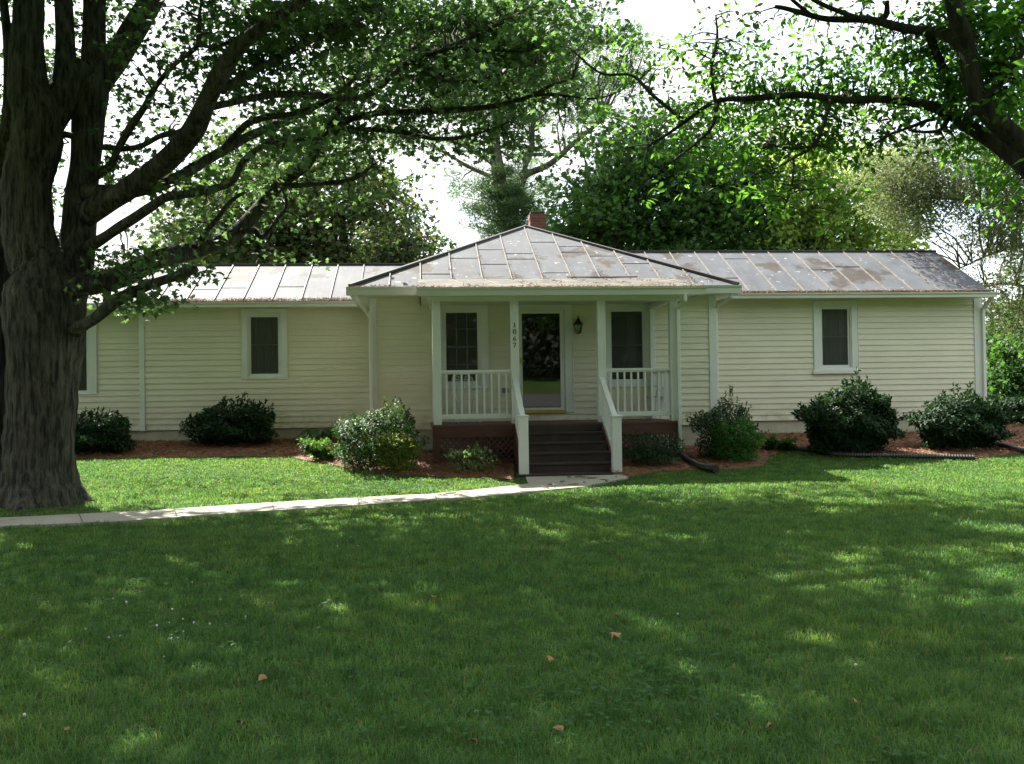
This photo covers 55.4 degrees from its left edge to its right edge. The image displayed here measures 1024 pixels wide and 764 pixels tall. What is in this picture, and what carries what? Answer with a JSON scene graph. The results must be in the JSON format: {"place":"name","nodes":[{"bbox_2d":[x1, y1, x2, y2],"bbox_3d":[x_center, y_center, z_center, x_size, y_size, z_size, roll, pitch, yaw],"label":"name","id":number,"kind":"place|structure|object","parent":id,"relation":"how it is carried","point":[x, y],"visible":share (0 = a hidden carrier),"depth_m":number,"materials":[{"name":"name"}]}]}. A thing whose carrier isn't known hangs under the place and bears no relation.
{"place":"outdoors","nodes":[
{"label":"outdoors","id":0,"kind":"place"},
{"bbox_2d":[0,475,627,527],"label":"path","id":1,"kind":"structure","parent":0,"point":[535,484],"depth_m":12.76,"materials":[{"name":"concrete"}]},
{"bbox_2d":[0,421,1023,763],"bbox_3d":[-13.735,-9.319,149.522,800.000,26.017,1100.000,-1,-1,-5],"label":"ground","id":2,"kind":"structure","parent":0,"point":[530,637],"depth_m":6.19,"materials":[{"name":"green plant"}]},
{"bbox_2d":[257,674,266,680],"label":"fallen leaf","id":3,"kind":"object","parent":2,"relation":"on","point":[260,676],"visible":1,"depth_m":5.11,"materials":[{"name":"brown plant"}]},
{"bbox_2d":[134,114,456,263],"bbox_3d":[-7.204,-6.169,33.616,11.779,6.860,6.226,-1,-1,-5],"label":"oak tree","id":4,"kind":"object","parent":2,"relation":"on","point":[285,239],"visible":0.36,"depth_m":32.04,"materials":[{"name":"green plant"}]},
{"bbox_2d":[346,203,457,262],"bbox_3d":[-3.323,-3.853,29.947,3.939,3.512,3.057,-1,-1,-5],"label":"holly tree","id":5,"kind":"object","parent":2,"relation":"on","point":[402,252],"visible":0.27,"depth_m":29.60,"materials":[{"name":"green plant"}]},
{"bbox_2d":[0,0,874,510],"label":"maple tree","id":6,"kind":"object","parent":2,"relation":"on","point":[50,282],"visible":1,"depth_m":13.60,"materials":[{"name":"green plant"}]},
{"bbox_2d":[0,557,1009,763],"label":"clover","id":7,"kind":"object","parent":2,"relation":"on","point":[643,692],"visible":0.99,"depth_m":4.80,"materials":[{"name":"green plant"}]},
{"bbox_2d":[77,211,997,476],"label":"house","id":8,"kind":"structure","parent":2,"relation":"on","point":[558,396],"depth_m":21.26,"materials":[{"name":"beige wood"}]},
{"bbox_2d":[78,316,96,393],"bbox_3d":[-9.639,-0.576,21.216,1.214,1.702,0.160,-1,-1,-5],"label":"window","id":9,"kind":"structure","parent":8,"relation":"in","point":[91,334],"depth_m":21.19,"materials":[{"name":"white glass"}]},
{"bbox_2d":[241,308,287,379],"bbox_3d":[-5.452,-0.840,21.521,0.996,1.559,0.202,-1,-1,-5],"label":"window","id":10,"kind":"structure","parent":8,"relation":"in","point":[263,330],"depth_m":21.50,"materials":[{"name":"white glass"}]},
{"bbox_2d":[440,305,488,388],"bbox_3d":[-0.965,-0.713,19.324,1.003,1.691,0.160,-1,-1,-5],"label":"window","id":11,"kind":"structure","parent":8,"relation":"in","point":[482,346],"depth_m":19.29,"materials":[{"name":"white glass"}]},
{"bbox_2d":[451,374,480,422],"bbox_3d":[-0.890,0.308,18.753,0.520,0.945,0.502,-1,-1,-20],"label":"patio chair","id":12,"kind":"object","parent":8,"relation":"on","point":[463,395],"visible":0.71,"depth_m":18.88,"materials":[{"name":"white metal"}]},
{"bbox_2d":[87,247,992,303],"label":"roof needles","id":13,"kind":"object","parent":8,"relation":"on","point":[331,299],"visible":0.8,"depth_m":20.95,"materials":[{"name":"brown plant"}]},
{"bbox_2d":[518,309,564,410],"bbox_3d":[0.592,-0.441,19.399,0.922,2.007,0.105,-1,-1,-5],"label":"storm door","id":14,"kind":"structure","parent":8,"relation":"in","point":[541,311],"depth_m":19.43,"materials":[{"name":"glass"}]},
{"bbox_2d":[522,313,560,410],"bbox_3d":[0.580,-0.406,19.540,0.890,2.041,0.040,-1,-1,-5],"label":"inner door","id":15,"kind":"structure","parent":8,"relation":"in","point":[540,332],"depth_m":19.52,"materials":[{"name":"black glass"}]},
{"bbox_2d":[574,316,582,333],"bbox_3d":[1.315,-1.134,19.399,0.190,0.371,0.235,-1,-1,-5],"label":"wall lantern","id":16,"kind":"object","parent":8,"relation":"attached to","point":[578,322],"depth_m":19.34,"materials":[{"name":"brown metal"}]},
{"bbox_2d":[568,276,637,277],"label":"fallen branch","id":17,"kind":"object","parent":8,"relation":"on","point":[607,277],"visible":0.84,"depth_m":19.50,"materials":[{"name":"brown wood"}]},
{"bbox_2d":[605,304,649,386],"bbox_3d":[2.329,-0.751,19.639,0.994,1.694,0.190,-1,-1,-5],"label":"window","id":18,"kind":"structure","parent":8,"relation":"in","point":[626,325],"depth_m":19.71,"materials":[{"name":"glass"}]},
{"bbox_2d":[644,385,662,419],"bbox_3d":[2.854,0.255,18.896,0.501,0.946,0.520,-1,-1,-24],"label":"patio chair","id":19,"kind":"object","parent":8,"relation":"on","point":[655,400],"visible":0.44,"depth_m":18.70,"materials":[{"name":"white metal"}]},
{"bbox_2d":[677,447,718,472],"bbox_3d":[3.157,1.349,16.973,0.243,0.364,1.674,-1,-1,-12],"label":"drain pipe","id":20,"kind":"object","parent":8,"relation":"attached to","point":[703,466],"visible":0.9,"depth_m":16.46,"materials":[{"name":"black plastic"}]},
{"bbox_2d":[813,300,858,369],"bbox_3d":[7.227,-1.021,21.871,1.030,1.602,0.202,-1,-1,-5],"label":"window","id":21,"kind":"structure","parent":8,"relation":"in","point":[835,322],"depth_m":21.84,"materials":[{"name":"white glass"}]},
{"bbox_2d":[417,3,657,246],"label":"pine tree","id":22,"kind":"object","parent":2,"relation":"on","point":[508,198],"visible":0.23,"depth_m":41.72,"materials":[{"name":"green plant"}]},
{"bbox_2d":[75,422,1023,479],"bbox_3d":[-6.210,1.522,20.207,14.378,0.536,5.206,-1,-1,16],"label":"mulch bed","id":23,"kind":"object","parent":2,"relation":"on","point":[505,476],"visible":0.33,"depth_m":18.50,"materials":[{"name":"brown plant"}]},
{"bbox_2d":[75,406,137,454],"bbox_3d":[-8.351,0.977,19.253,1.960,1.012,1.693,-1,-1,-5],"label":"laurel shrub","id":24,"kind":"object","parent":23,"relation":"on","point":[111,434],"visible":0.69,"depth_m":18.83,"materials":[{"name":"green plant"}]},
{"bbox_2d":[177,391,279,445],"bbox_3d":[-5.936,0.790,20.617,2.089,1.228,1.818,-1,-1,-5],"label":"laurel shrub","id":25,"kind":"object","parent":23,"relation":"on","point":[255,426],"visible":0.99,"depth_m":20.13,"materials":[{"name":"green plant"}]},
{"bbox_2d":[295,427,341,443],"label":"hosta","id":26,"kind":"object","parent":23,"relation":"on","point":[315,434],"visible":0.68,"depth_m":20.45,"materials":[{"name":"green plant"}]},
{"bbox_2d":[296,435,342,459],"bbox_3d":[-3.489,1.230,17.903,0.922,0.554,0.665,-1,-1,-5],"label":"juniper","id":27,"kind":"object","parent":23,"relation":"on","point":[322,450],"visible":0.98,"depth_m":17.79,"materials":[{"name":"green plant"}]},
{"bbox_2d":[331,396,430,469],"bbox_3d":[-2.293,0.897,17.113,1.772,1.298,1.548,-1,-1,-5],"label":"flowering shrub","id":28,"kind":"object","parent":23,"relation":"on","point":[370,422],"visible":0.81,"depth_m":16.80,"materials":[{"name":"green plant"}]},
{"bbox_2d":[372,430,422,471],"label":"golden shrub","id":29,"kind":"object","parent":23,"relation":"on","point":[409,443],"visible":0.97,"depth_m":16.53,"materials":[{"name":"green plant"}]},
{"bbox_2d":[443,442,499,472],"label":"variegated shrub","id":30,"kind":"object","parent":23,"relation":"on","point":[468,452],"visible":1,"depth_m":16.46,"materials":[{"name":"green plant"}]},
{"bbox_2d":[553,724,563,729],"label":"fallen leaf","id":31,"kind":"object","parent":2,"relation":"on","point":[561,727],"visible":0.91,"depth_m":4.27,"materials":[{"name":"brown plant"}]},
{"bbox_2d":[611,632,620,637],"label":"fallen leaf","id":32,"kind":"object","parent":2,"relation":"on","point":[615,633],"visible":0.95,"depth_m":5.93,"materials":[{"name":"brown plant"}]},
{"bbox_2d":[525,95,818,249],"bbox_3d":[6.762,-7.578,38.905,12.928,8.346,6.592,-1,-1,-5],"label":"maple tree","id":33,"kind":"object","parent":2,"relation":"on","point":[595,214],"visible":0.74,"depth_m":37.05,"materials":[{"name":"green plant"}]},
{"bbox_2d":[534,0,1023,237],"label":"broadleaf tree","id":34,"kind":"object","parent":2,"relation":"on","point":[962,30],"visible":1,"depth_m":11.12,"materials":[{"name":"green plant"}]},
{"bbox_2d":[609,424,1023,477],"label":"mulch bed","id":35,"kind":"object","parent":2,"relation":"on","point":[757,462],"visible":0.2,"depth_m":17.87,"materials":[{"name":"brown wood"}]},
{"bbox_2d":[622,429,686,464],"bbox_3d":[2.443,1.175,16.996,1.160,0.689,0.941,-1,-1,-5],"label":"azalea shrub","id":36,"kind":"object","parent":35,"relation":"on","point":[659,448],"visible":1,"depth_m":16.85,"materials":[{"name":"green plant"}]},
{"bbox_2d":[685,384,759,457],"bbox_3d":[3.834,0.739,17.768,1.452,1.413,1.275,-1,-1,-5],"label":"azalea shrub","id":37,"kind":"object","parent":35,"relation":"on","point":[710,419],"visible":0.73,"depth_m":17.61,"materials":[{"name":"green plant"}]},
{"bbox_2d":[705,414,768,461],"bbox_3d":[4.020,1.021,17.461,1.096,0.908,0.960,-1,-1,-5],"label":"bright shrub","id":38,"kind":"object","parent":35,"relation":"on","point":[743,432],"visible":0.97,"depth_m":17.24,"materials":[{"name":"green plant"}]},
{"bbox_2d":[758,433,798,450],"bbox_3d":[5.097,1.159,18.803,0.816,0.400,0.710,0,-1,-34],"label":"juniper","id":39,"kind":"object","parent":35,"relation":"on","point":[774,443],"visible":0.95,"depth_m":18.67,"materials":[{"name":"green plant"}]},
{"bbox_2d":[790,366,906,453],"bbox_3d":[6.288,0.533,18.445,2.133,1.732,1.844,-1,-1,-5],"label":"laurel shrub","id":40,"kind":"object","parent":35,"relation":"on","point":[832,420],"visible":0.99,"depth_m":17.99,"materials":[{"name":"green plant"}]},
{"bbox_2d":[783,446,974,460],"bbox_3d":[6.621,1.309,17.831,3.336,0.244,0.633,-1,-1,26],"label":"drain pipe","id":41,"kind":"object","parent":35,"relation":"on","point":[897,455],"visible":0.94,"depth_m":17.64,"materials":[{"name":"black plastic"}]},
{"bbox_2d":[903,381,1016,450],"bbox_3d":[8.528,0.663,18.852,2.069,1.385,1.825,-1,-1,-5],"label":"laurel shrub","id":42,"kind":"object","parent":35,"relation":"on","point":[936,424],"visible":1,"depth_m":18.39,"materials":[{"name":"green plant"}]},
{"bbox_2d":[990,392,1023,423],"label":"laurel shrub","id":43,"kind":"object","parent":35,"relation":"on","point":[1013,406],"visible":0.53,"depth_m":23.45,"materials":[{"name":"green plant"}]},
{"bbox_2d":[993,441,1023,452],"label":"drain pipe","id":44,"kind":"object","parent":35,"relation":"on","point":[1011,447],"visible":0.57,"depth_m":18.41,"materials":[{"name":"black plastic"}]},
{"bbox_2d":[753,121,935,249],"bbox_3d":[13.163,-6.823,37.917,9.208,7.235,5.537,-1,-1,-5],"label":"locust tree","id":45,"kind":"object","parent":2,"relation":"on","point":[834,210],"visible":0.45,"depth_m":36.52,"materials":[{"name":"green plant"}]},
{"bbox_2d":[832,128,1023,344],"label":"cedar tree","id":46,"kind":"object","parent":2,"relation":"on","point":[926,176],"visible":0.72,"depth_m":24.13,"materials":[{"name":"green plant"}]},
{"bbox_2d":[981,267,1023,376],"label":"hedge tree","id":47,"kind":"object","parent":2,"relation":"on","point":[989,333],"visible":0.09,"depth_m":30.44,"materials":[{"name":"green plant"}]},
{"bbox_2d":[986,328,1023,401],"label":"bush","id":48,"kind":"object","parent":2,"relation":"on","point":[1008,381],"visible":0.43,"depth_m":26.74,"materials":[{"name":"green plant"}]},
{"bbox_2d":[0,0,1023,325],"label":"sky","id":49,"kind":"structure","parent":0,"point":[660,17],"materials":[{"name":"white"}]}
]}

